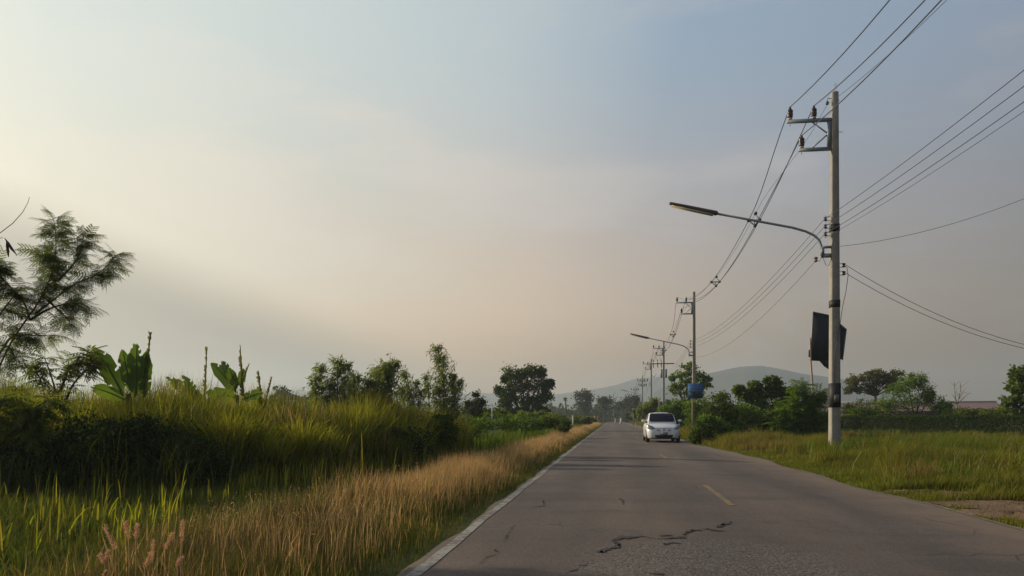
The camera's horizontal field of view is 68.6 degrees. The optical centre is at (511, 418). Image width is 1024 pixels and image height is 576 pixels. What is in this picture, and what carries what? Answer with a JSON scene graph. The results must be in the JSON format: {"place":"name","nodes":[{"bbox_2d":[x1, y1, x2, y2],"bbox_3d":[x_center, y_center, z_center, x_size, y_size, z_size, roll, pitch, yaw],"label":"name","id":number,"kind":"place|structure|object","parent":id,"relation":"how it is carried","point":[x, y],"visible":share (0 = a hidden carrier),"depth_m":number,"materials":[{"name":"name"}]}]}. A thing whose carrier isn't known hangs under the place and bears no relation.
{"place":"outdoors","nodes":[
{"label":"outdoors","id":0,"kind":"place"},
{"bbox_2d":[163,532,175,575],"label":"grass plume","id":1,"kind":"object","parent":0,"point":[170,537],"depth_m":4.30,"materials":[{"name":"beige plant"}]},
{"bbox_2d":[0,370,478,499],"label":"tall grass","id":2,"kind":"structure","parent":0,"point":[250,433],"depth_m":14.84,"materials":[{"name":"green plant"}]},
{"bbox_2d":[279,390,496,409],"bbox_3d":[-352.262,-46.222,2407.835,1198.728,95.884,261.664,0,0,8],"label":"hill","id":3,"kind":"structure","parent":0,"point":[488,395],"depth_m":2392.29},
{"bbox_2d":[0,420,1021,575],"bbox_3d":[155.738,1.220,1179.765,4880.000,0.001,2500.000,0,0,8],"label":"ground","id":4,"kind":"structure","parent":0,"point":[457,528],"depth_m":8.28,"materials":[{"name":"beige plant"}]},
{"bbox_2d":[0,390,83,495],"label":"feathery shrub","id":5,"kind":"object","parent":4,"relation":"on","point":[32,415],"visible":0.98,"depth_m":11.50,"materials":[{"name":"green plant"}]},
{"bbox_2d":[0,423,91,493],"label":"vine bush","id":6,"kind":"object","parent":4,"relation":"on","point":[25,459],"visible":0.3,"depth_m":11.86,"materials":[{"name":"green plant"}]},
{"bbox_2d":[1,344,112,412],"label":"feathery shrub","id":7,"kind":"object","parent":4,"relation":"on","point":[90,358],"visible":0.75,"depth_m":13.93,"materials":[{"name":"green plant"}]},
{"bbox_2d":[0,204,135,384],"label":"leucaena tree","id":8,"kind":"object","parent":4,"relation":"on","point":[54,264],"visible":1,"depth_m":7.94,"materials":[{"name":"green plant"}]},
{"bbox_2d":[0,197,29,256],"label":"pod twig","id":9,"kind":"object","parent":8,"relation":"hanging from","point":[7,244],"visible":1,"depth_m":7.52,"materials":[{"name":"brown plant"}]},
{"bbox_2d":[98,553,107,575],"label":"grass plume","id":10,"kind":"object","parent":4,"relation":"on","point":[101,558],"depth_m":4.32,"materials":[{"name":"brown plant"}]},
{"bbox_2d":[37,408,170,492],"bbox_3d":[-7.150,0.623,12.745,2.578,1.625,2.036,0,0,0],"label":"vine bush","id":11,"kind":"object","parent":4,"relation":"on","point":[97,430],"visible":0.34,"depth_m":12.41,"materials":[{"name":"green plant"}]},
{"bbox_2d":[104,549,110,574],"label":"grass plume","id":12,"kind":"object","parent":4,"relation":"on","point":[107,553],"depth_m":4.31,"materials":[{"name":"brown plant"}]},
{"bbox_2d":[102,524,116,575],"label":"grass plume","id":13,"kind":"object","parent":4,"relation":"on","point":[109,537],"depth_m":4.29,"materials":[{"name":"beige plant"}]},
{"bbox_2d":[91,331,152,413],"bbox_3d":[-7.378,-0.169,14.199,1.302,2.981,0.366,0,0,6],"label":"banana plant","id":14,"kind":"object","parent":4,"relation":"on","point":[132,373],"visible":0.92,"depth_m":14.13,"materials":[{"name":"green plant"}]},
{"bbox_2d":[122,520,131,575],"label":"grass plume","id":15,"kind":"object","parent":4,"relation":"on","point":[125,527],"depth_m":4.30,"materials":[{"name":"beige plant"}]},
{"bbox_2d":[133,523,139,575],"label":"grass plume","id":16,"kind":"object","parent":4,"relation":"on","point":[136,533],"depth_m":4.30,"materials":[{"name":"beige plant"}]},
{"bbox_2d":[144,551,152,575],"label":"grass plume","id":17,"kind":"object","parent":4,"relation":"on","point":[146,562],"depth_m":4.31,"materials":[{"name":"brown plant"}]},
{"bbox_2d":[150,538,155,573],"bbox_3d":[-2.060,0.948,4.298,0.054,0.544,0.047,0,0,45],"label":"grass plume","id":18,"kind":"object","parent":4,"relation":"on","point":[153,552],"depth_m":4.30,"materials":[{"name":"beige plant"}]},
{"bbox_2d":[94,411,233,489],"bbox_3d":[-5.943,0.618,13.249,2.207,1.497,2.125,0,0,0],"label":"vine bush","id":19,"kind":"object","parent":4,"relation":"on","point":[213,458],"visible":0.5,"depth_m":12.80,"materials":[{"name":"green plant"}]},
{"bbox_2d":[178,519,184,575],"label":"grass plume","id":20,"kind":"object","parent":4,"relation":"on","point":[181,533],"depth_m":4.30,"materials":[{"name":"beige plant"}]},
{"bbox_2d":[165,347,227,404],"bbox_3d":[-7.005,-0.146,16.602,1.362,2.935,0.231,0,0,0],"label":"banana plant","id":21,"kind":"object","parent":4,"relation":"on","point":[173,380],"visible":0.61,"depth_m":16.57,"materials":[{"name":"green plant"}]},
{"bbox_2d":[0,432,447,575],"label":"reed grass","id":22,"kind":"structure","parent":4,"relation":"on","point":[61,503],"depth_m":9.16,"materials":[{"name":"green plant"}]},
{"bbox_2d":[206,346,262,406],"bbox_3d":[-6.461,-0.233,17.514,1.340,3.109,0.446,0,0,0],"label":"banana plant","id":23,"kind":"object","parent":4,"relation":"on","point":[224,373],"visible":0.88,"depth_m":17.48,"materials":[{"name":"green plant"}]},
{"bbox_2d":[253,370,271,414],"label":"banana plant","id":24,"kind":"object","parent":4,"relation":"on","point":[260,388],"visible":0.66,"depth_m":17.92,"materials":[{"name":"green plant"}]},
{"bbox_2d":[270,384,298,403],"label":"tree","id":25,"kind":"object","parent":4,"relation":"on","point":[282,388],"visible":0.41,"depth_m":149.66,"materials":[{"name":"green plant"}]},
{"bbox_2d":[296,394,313,407],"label":"tree","id":26,"kind":"object","parent":4,"relation":"on","point":[304,399],"visible":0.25,"depth_m":159.36,"materials":[{"name":"green plant"}]},
{"bbox_2d":[301,353,358,411],"bbox_3d":[-4.991,-0.263,20.339,1.962,3.081,1.686,0,0,0],"label":"willowy sapling","id":27,"kind":"object","parent":4,"relation":"on","point":[329,386],"visible":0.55,"depth_m":20.24,"materials":[{"name":"green plant"}]},
{"bbox_2d":[146,428,578,534],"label":"seed heads","id":28,"kind":"object","parent":4,"relation":"attached to","point":[348,491],"visible":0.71,"depth_m":7.19,"materials":[{"name":"brown plant"}]},
{"bbox_2d":[338,353,413,416],"bbox_3d":[-3.952,-0.300,21.522,2.326,3.162,2.029,0,0,-28],"label":"willowy sapling","id":29,"kind":"object","parent":4,"relation":"on","point":[382,373],"visible":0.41,"depth_m":21.24,"materials":[{"name":"green plant"}]},
{"bbox_2d":[369,424,438,460],"bbox_3d":[-2.971,0.712,18.312,2.475,1.243,1.266,0,0,-14],"label":"vine bush","id":30,"kind":"object","parent":4,"relation":"on","point":[416,441],"visible":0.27,"depth_m":18.33,"materials":[{"name":"green plant"}]},
{"bbox_2d":[393,369,430,415],"bbox_3d":[-3.171,-0.171,23.489,1.476,2.892,1.510,0,0,0],"label":"willowy sapling","id":31,"kind":"object","parent":4,"relation":"on","point":[412,394],"visible":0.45,"depth_m":23.50,"materials":[{"name":"green plant"}]},
{"bbox_2d":[418,410,467,450],"bbox_3d":[-2.119,0.536,20.552,1.859,1.575,1.459,0,0,0],"label":"vine bush","id":32,"kind":"object","parent":4,"relation":"on","point":[447,427],"visible":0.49,"depth_m":20.34,"materials":[{"name":"green plant"}]},
{"bbox_2d":[419,342,473,428],"bbox_3d":[-2.159,-0.634,24.543,2.048,3.823,1.863,0,0,0],"label":"willowy sapling","id":33,"kind":"object","parent":4,"relation":"on","point":[453,383],"visible":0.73,"depth_m":24.41,"materials":[{"name":"green plant"}]},
{"bbox_2d":[461,388,493,427],"bbox_3d":[-1.986,-0.194,40.089,1.760,2.940,1.891,0,0,31],"label":"willowy sapling","id":34,"kind":"object","parent":4,"relation":"on","point":[477,402],"visible":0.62,"depth_m":39.98,"materials":[{"name":"green plant"}]},
{"bbox_2d":[461,413,493,438],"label":"green bush","id":35,"kind":"object","parent":4,"relation":"on","point":[479,430],"visible":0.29,"depth_m":29.77,"materials":[{"name":"green plant"}]},
{"bbox_2d":[460,407,512,434],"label":"green bush","id":36,"kind":"object","parent":4,"relation":"on","point":[497,410],"visible":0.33,"depth_m":48.05,"materials":[{"name":"green plant"}]},
{"bbox_2d":[472,409,519,442],"bbox_3d":[-0.859,0.436,33.889,2.588,1.771,1.658,0,0,0],"label":"green bush","id":37,"kind":"object","parent":4,"relation":"on","point":[503,422],"visible":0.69,"depth_m":33.87,"materials":[{"name":"green plant"}]},
{"bbox_2d":[499,410,547,434],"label":"green bush","id":38,"kind":"object","parent":4,"relation":"on","point":[526,422],"visible":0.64,"depth_m":39.82,"materials":[{"name":"green plant"}]},
{"bbox_2d":[492,361,555,415],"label":"round tree","id":39,"kind":"object","parent":4,"relation":"on","point":[508,396],"visible":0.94,"depth_m":74.70,"materials":[{"name":"green plant"}]},
{"bbox_2d":[514,409,567,419],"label":"green bush","id":40,"kind":"object","parent":4,"relation":"on","point":[539,413],"visible":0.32,"depth_m":70.14,"materials":[{"name":"green plant"}]},
{"bbox_2d":[535,414,571,431],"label":"green bush","id":41,"kind":"object","parent":4,"relation":"on","point":[549,420],"visible":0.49,"depth_m":45.86,"materials":[{"name":"green plant"}]},
{"bbox_2d":[554,419,571,434],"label":"green bush","id":42,"kind":"object","parent":4,"relation":"on","point":[563,426],"visible":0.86,"depth_m":43.89,"materials":[{"name":"green plant"}]},
{"bbox_2d":[567,415,597,424],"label":"green bush","id":43,"kind":"object","parent":4,"relation":"on","point":[583,420],"visible":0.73,"depth_m":94.46,"materials":[{"name":"green plant"}]},
{"bbox_2d":[571,388,595,416],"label":"tree","id":44,"kind":"object","parent":4,"relation":"on","point":[582,404],"visible":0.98,"depth_m":229.43,"materials":[{"name":"green plant"}]},
{"bbox_2d":[595,395,614,422],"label":"tree","id":45,"kind":"object","parent":4,"relation":"on","point":[604,401],"visible":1,"depth_m":239.46,"materials":[{"name":"green plant"}]},
{"bbox_2d":[612,395,630,421],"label":"tree","id":46,"kind":"object","parent":4,"relation":"on","point":[619,405],"visible":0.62,"depth_m":249.79,"materials":[{"name":"green plant"}]},
{"bbox_2d":[624,405,636,420],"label":"roadside bush","id":47,"kind":"object","parent":4,"relation":"on","point":[627,415],"visible":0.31,"depth_m":169.72,"materials":[{"name":"green plant"}]},
{"bbox_2d":[621,393,641,421],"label":"tree","id":48,"kind":"object","parent":4,"relation":"on","point":[632,401],"visible":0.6,"depth_m":214.47,"materials":[{"name":"green plant"}]},
{"bbox_2d":[629,402,645,420],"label":"roadside bush","id":49,"kind":"object","parent":4,"relation":"on","point":[631,415],"visible":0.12,"depth_m":129.87,"materials":[{"name":"green plant"}]},
{"bbox_2d":[637,375,647,404],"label":"power pole","id":50,"kind":"object","parent":4,"relation":"on","point":[642,386],"visible":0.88,"depth_m":185.85,"materials":[{"name":"concrete"}]},
{"bbox_2d":[463,421,827,454],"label":"roadside weeds","id":51,"kind":"object","parent":4,"relation":"on","point":[749,441],"visible":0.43,"depth_m":31.05,"materials":[{"name":"green plant"}]},
{"bbox_2d":[278,400,1017,424],"bbox_3d":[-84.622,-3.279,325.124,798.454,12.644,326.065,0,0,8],"label":"woodland","id":52,"kind":"object","parent":4,"relation":"on","point":[574,412],"visible":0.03,"depth_m":273.86,"materials":[{"name":"green plant"}]},
{"bbox_2d":[632,397,665,419],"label":"roadside bush","id":53,"kind":"object","parent":4,"relation":"on","point":[647,408],"visible":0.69,"depth_m":94.77,"materials":[{"name":"green plant"}]},
{"bbox_2d":[643,360,655,400],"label":"power pole","id":54,"kind":"object","parent":4,"relation":"on","point":[651,377],"visible":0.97,"depth_m":134.67,"materials":[{"name":"concrete"}]},
{"bbox_2d":[649,342,673,404],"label":"power pole","id":55,"kind":"object","parent":4,"relation":"on","point":[664,369],"visible":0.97,"depth_m":104.85,"materials":[{"name":"concrete"}]},
{"bbox_2d":[656,395,691,427],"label":"roadside bush","id":56,"kind":"object","parent":4,"relation":"on","point":[674,408],"visible":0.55,"depth_m":61.79,"materials":[{"name":"green plant"}]},
{"bbox_2d":[676,291,695,418],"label":"power pole","id":57,"kind":"object","parent":4,"relation":"on","point":[692,307],"visible":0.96,"depth_m":63.58,"materials":[{"name":"concrete"}]},
{"bbox_2d":[630,333,692,355],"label":"street lamp","id":58,"kind":"object","parent":57,"relation":"attached to","point":[640,336],"visible":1,"depth_m":64.04,"materials":[{"name":"metal"}]},
{"bbox_2d":[665,361,713,426],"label":"roadside tree","id":59,"kind":"object","parent":4,"relation":"on","point":[705,380],"visible":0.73,"depth_m":75.82,"materials":[{"name":"green plant"}]},
{"bbox_2d":[678,395,710,427],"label":"roadside bush","id":60,"kind":"object","parent":4,"relation":"on","point":[688,407],"visible":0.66,"depth_m":55.66,"materials":[{"name":"green plant"}]},
{"bbox_2d":[688,383,702,427],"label":"blue sign","id":61,"kind":"object","parent":4,"relation":"on","point":[695,390],"visible":0.96,"depth_m":50.98,"materials":[{"name":"blue metal"}]},
{"bbox_2d":[688,420,716,444],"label":"roadside bush","id":62,"kind":"object","parent":4,"relation":"on","point":[704,431],"visible":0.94,"depth_m":35.22,"materials":[{"name":"green plant"}]},
{"bbox_2d":[695,413,739,434],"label":"roadside bush","id":63,"kind":"object","parent":4,"relation":"on","point":[720,426],"visible":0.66,"depth_m":39.67,"materials":[{"name":"green plant"}]},
{"bbox_2d":[698,390,745,434],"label":"roadside bush","id":64,"kind":"object","parent":4,"relation":"on","point":[727,411],"visible":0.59,"depth_m":42.53,"materials":[{"name":"green plant"}]},
{"bbox_2d":[718,402,758,434],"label":"roadside bush","id":65,"kind":"object","parent":4,"relation":"on","point":[746,413],"visible":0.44,"depth_m":43.51,"materials":[{"name":"green plant"}]},
{"bbox_2d":[731,374,794,433],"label":"tree","id":66,"kind":"object","parent":4,"relation":"on","point":[757,393],"visible":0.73,"depth_m":45.85,"materials":[{"name":"green plant"}]},
{"bbox_2d":[748,404,795,433],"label":"roadside bush","id":67,"kind":"object","parent":4,"relation":"on","point":[766,416],"visible":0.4,"depth_m":42.77,"materials":[{"name":"green plant"}]},
{"bbox_2d":[763,377,827,436],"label":"feathery shrub","id":68,"kind":"object","parent":4,"relation":"on","point":[807,418],"visible":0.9,"depth_m":40.77,"materials":[{"name":"green plant"}]},
{"bbox_2d":[787,83,847,446],"bbox_3d":[10.113,-4.791,24.858,1.928,12.623,0.430,0,0,8],"label":"power pole","id":69,"kind":"object","parent":4,"relation":"on","point":[834,384],"visible":0.98,"depth_m":24.67,"materials":[{"name":"concrete"}]},
{"bbox_2d":[669,202,831,257],"bbox_3d":[7.938,-6.344,25.109,5.266,2.034,0.240,0,0,8],"label":"street lamp","id":70,"kind":"object","parent":69,"relation":"attached to","point":[704,211],"visible":1,"depth_m":25.14,"materials":[{"name":"metal"}]},
{"bbox_2d":[636,0,889,382],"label":"power line","id":71,"kind":"object","parent":69,"relation":"attached to","point":[779,136],"visible":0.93,"depth_m":25.62,"materials":[{"name":"metal"}]},
{"bbox_2d":[747,212,761,227],"bbox_3d":[10.806,-8.901,33.478,0.630,0.690,0.180,0,0,8],"label":"wire spacer","id":72,"kind":"object","parent":71,"relation":"attached to","point":[754,225],"visible":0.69,"depth_m":33.44,"materials":[{"name":"metal"}]},
{"bbox_2d":[711,262,814,353],"bbox_3d":[12.518,-4.766,44.221,0.013,1.042,39.194,0,0,7],"label":"lamp wire","id":73,"kind":"object","parent":69,"relation":"attached to","point":[765,313],"visible":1,"depth_m":32.65,"materials":[{"name":"metal"}]},
{"bbox_2d":[633,0,924,395],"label":"power line","id":74,"kind":"object","parent":69,"relation":"attached to","point":[804,127],"visible":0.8,"depth_m":23.26,"materials":[{"name":"metal"}]},
{"bbox_2d":[637,0,941,388],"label":"power line","id":75,"kind":"object","parent":69,"relation":"attached to","point":[932,9],"visible":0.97,"depth_m":21.64,"materials":[{"name":"metal"}]},
{"bbox_2d":[633,0,946,393],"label":"power line","id":76,"kind":"object","parent":69,"relation":"attached to","point":[814,127],"visible":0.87,"depth_m":24.19,"materials":[{"name":"metal"}]},
{"bbox_2d":[644,86,1023,394],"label":"power line","id":77,"kind":"object","parent":69,"relation":"attached to","point":[882,188],"visible":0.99,"depth_m":18.16,"materials":[{"name":"metal"}]},
{"bbox_2d":[650,70,1023,382],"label":"power line","id":78,"kind":"object","parent":69,"relation":"attached to","point":[882,178],"visible":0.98,"depth_m":18.35,"materials":[{"name":"metal"}]},
{"bbox_2d":[651,102,1023,385],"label":"power line","id":79,"kind":"object","parent":69,"relation":"attached to","point":[884,197],"visible":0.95,"depth_m":18.32,"materials":[{"name":"metal"}]},
{"bbox_2d":[825,111,1023,237],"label":"power line","id":80,"kind":"object","parent":69,"relation":"attached to","point":[935,170],"visible":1,"depth_m":16.09,"materials":[{"name":"metal"}]},
{"bbox_2d":[840,199,1022,246],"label":"service wire","id":81,"kind":"object","parent":69,"relation":"attached to","point":[935,228],"visible":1,"depth_m":23.88,"materials":[{"name":"metal"}]},
{"bbox_2d":[846,273,1021,347],"bbox_3d":[15.665,-3.445,25.330,9.534,2.746,0.016,0,0,-8],"label":"service wire","id":82,"kind":"object","parent":69,"relation":"attached to","point":[928,316],"visible":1,"depth_m":25.07,"materials":[{"name":"metal"}]},
{"bbox_2d":[846,265,1023,344],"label":"service wire","id":83,"kind":"object","parent":69,"relation":"attached to","point":[931,311],"visible":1,"depth_m":25.10,"materials":[{"name":"metal"}]},
{"bbox_2d":[808,311,846,388],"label":"signboard","id":84,"kind":"object","parent":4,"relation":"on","point":[818,350],"visible":0.72,"depth_m":44.26},
{"bbox_2d":[680,427,1023,528],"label":"field grass","id":85,"kind":"structure","parent":4,"relation":"on","point":[969,463],"depth_m":17.16,"materials":[{"name":"plant"}]},
{"bbox_2d":[847,406,870,422],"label":"garden bush","id":86,"kind":"object","parent":4,"relation":"on","point":[856,411],"visible":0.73,"depth_m":59.87,"materials":[{"name":"green plant"}]},
{"bbox_2d":[841,397,894,415],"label":"garden bush","id":87,"kind":"object","parent":4,"relation":"on","point":[848,406],"visible":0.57,"depth_m":63.81,"materials":[{"name":"green plant"}]},
{"bbox_2d":[862,406,878,415],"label":"garden bush","id":88,"kind":"object","parent":4,"relation":"on","point":[869,410],"visible":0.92,"depth_m":59.74,"materials":[{"name":"green plant"}]},
{"bbox_2d":[842,367,906,425],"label":"spreading tree","id":89,"kind":"object","parent":4,"relation":"on","point":[875,377],"visible":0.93,"depth_m":71.72,"materials":[{"name":"green plant"}]},
{"bbox_2d":[871,371,955,427],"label":"bushy tree","id":90,"kind":"object","parent":4,"relation":"on","point":[927,394],"visible":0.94,"depth_m":61.91,"materials":[{"name":"green plant"}]},
{"bbox_2d":[841,413,1023,434],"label":"hedge","id":91,"kind":"object","parent":4,"relation":"on","point":[934,424],"visible":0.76,"depth_m":51.75,"materials":[{"name":"green plant"}]},
{"bbox_2d":[939,406,966,415],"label":"garden bush","id":92,"kind":"object","parent":4,"relation":"on","point":[946,411],"visible":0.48,"depth_m":57.89,"materials":[{"name":"green plant"}]},
{"bbox_2d":[884,489,1023,520],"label":"dirt patch","id":93,"kind":"object","parent":4,"relation":"on","point":[1011,508],"visible":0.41,"depth_m":10.32,"materials":[{"name":"brown soil"}]},
{"bbox_2d":[948,380,969,427],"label":"bare tree","id":94,"kind":"object","parent":4,"relation":"on","point":[959,397],"visible":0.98,"depth_m":80.02,"materials":[{"name":"brown plant"}]},
{"bbox_2d":[952,407,990,421],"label":"garden bush","id":95,"kind":"object","parent":4,"relation":"on","point":[967,411],"visible":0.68,"depth_m":55.75,"materials":[{"name":"green plant"}]},
{"bbox_2d":[978,405,999,418],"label":"garden bush","id":96,"kind":"object","parent":4,"relation":"on","point":[989,411],"visible":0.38,"depth_m":53.86,"materials":[{"name":"green plant"}]},
{"bbox_2d":[993,364,1023,428],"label":"broad leaf tree","id":97,"kind":"object","parent":4,"relation":"on","point":[1014,386],"visible":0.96,"depth_m":51.82,"materials":[{"name":"green plant"}]},
{"bbox_2d":[0,0,1023,406],"label":"sky","id":98,"kind":"structure","parent":0,"point":[294,184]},
{"bbox_2d":[407,376,690,418],"bbox_3d":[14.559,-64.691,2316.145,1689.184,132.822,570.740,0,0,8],"label":"hill","id":99,"kind":"structure","parent":0,"point":[657,384],"depth_m":2249.57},
{"bbox_2d":[396,421,1023,575],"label":"road","id":100,"kind":"structure","parent":0,"point":[788,521],"depth_m":8.04,"materials":[{"name":"grey asphalt"}]},
{"bbox_2d":[406,425,602,575],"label":"edge line","id":101,"kind":"object","parent":100,"relation":"on","point":[427,564],"visible":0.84,"depth_m":7.83,"materials":[{"name":"white paint"}]},
{"bbox_2d":[596,535,645,551],"bbox_3d":[0.954,1.144,6.922,0.266,0.012,0.998,0,0,31],"label":"crack","id":102,"kind":"object","parent":100,"relation":"on","point":[617,544],"visible":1,"depth_m":6.95,"materials":[{"name":"black asphalt"}]},
{"bbox_2d":[642,412,681,441],"bbox_3d":[7.638,0.406,38.502,2.000,1.500,3.770,0,0,7],"label":"hatchback car","id":103,"kind":"object","parent":100,"relation":"on","point":[659,425],"visible":1,"depth_m":37.13,"materials":[{"name":"white paint"}]},
{"bbox_2d":[649,528,725,538],"bbox_3d":[1.742,1.136,7.426,0.954,0.004,0.295,0,0,-41],"label":"crack","id":104,"kind":"object","parent":100,"relation":"on","point":[689,531],"visible":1,"depth_m":7.53,"materials":[{"name":"black asphalt"}]},
{"bbox_2d":[703,485,734,504],"bbox_3d":[3.124,1.140,11.440,0.101,0.012,3.000,0,0,8],"label":"line","id":105,"kind":"object","parent":100,"relation":"on","point":[721,497],"visible":1,"depth_m":11.18,"materials":[{"name":"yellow paint"}]},
{"bbox_2d":[715,521,731,526],"bbox_3d":[2.307,1.137,8.113,0.099,0.004,0.553,0,0,33],"label":"crack","id":106,"kind":"object","parent":100,"relation":"on","point":[723,524],"visible":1,"depth_m":8.08,"materials":[{"name":"black asphalt"}]},
{"bbox_2d":[786,467,1023,529],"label":"edge line","id":107,"kind":"object","parent":100,"relation":"on","point":[923,502],"visible":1,"depth_m":10.12,"materials":[{"name":"white paint"}]},
{"bbox_2d":[627,366,916,419],"bbox_3d":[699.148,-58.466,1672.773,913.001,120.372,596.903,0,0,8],"label":"hill","id":108,"kind":"structure","parent":0,"point":[726,380],"depth_m":1611.26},
{"bbox_2d":[818,401,1001,428],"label":"farm building","id":109,"kind":"structure","parent":0,"point":[979,404],"depth_m":94.01,"materials":[{"name":"brown metal"}]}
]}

